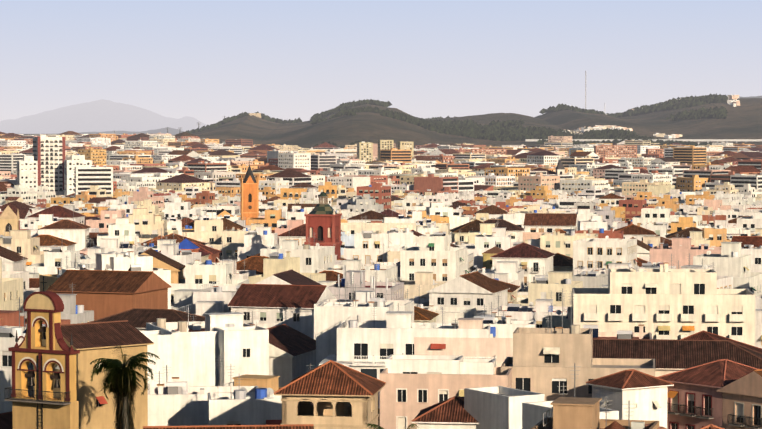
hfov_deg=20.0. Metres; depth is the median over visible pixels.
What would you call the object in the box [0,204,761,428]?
city
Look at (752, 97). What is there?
hill
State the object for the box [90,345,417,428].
palm trees
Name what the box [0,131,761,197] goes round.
city
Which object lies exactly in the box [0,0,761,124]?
sky
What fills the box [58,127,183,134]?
hills
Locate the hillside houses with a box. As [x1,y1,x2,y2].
[565,95,739,138]
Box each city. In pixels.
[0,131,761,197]
[0,161,761,268]
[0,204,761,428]
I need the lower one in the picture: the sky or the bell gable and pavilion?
the bell gable and pavilion
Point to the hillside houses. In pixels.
(734, 102)
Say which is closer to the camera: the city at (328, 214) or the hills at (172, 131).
the city at (328, 214)
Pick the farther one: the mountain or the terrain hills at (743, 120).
the mountain
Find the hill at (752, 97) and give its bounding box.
[739,96,761,97]
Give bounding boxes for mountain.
[0,99,206,133]
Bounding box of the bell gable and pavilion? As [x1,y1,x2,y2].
[0,276,385,428]
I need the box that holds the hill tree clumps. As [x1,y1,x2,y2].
[186,93,727,146]
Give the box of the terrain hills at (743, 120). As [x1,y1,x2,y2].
[24,98,761,148]

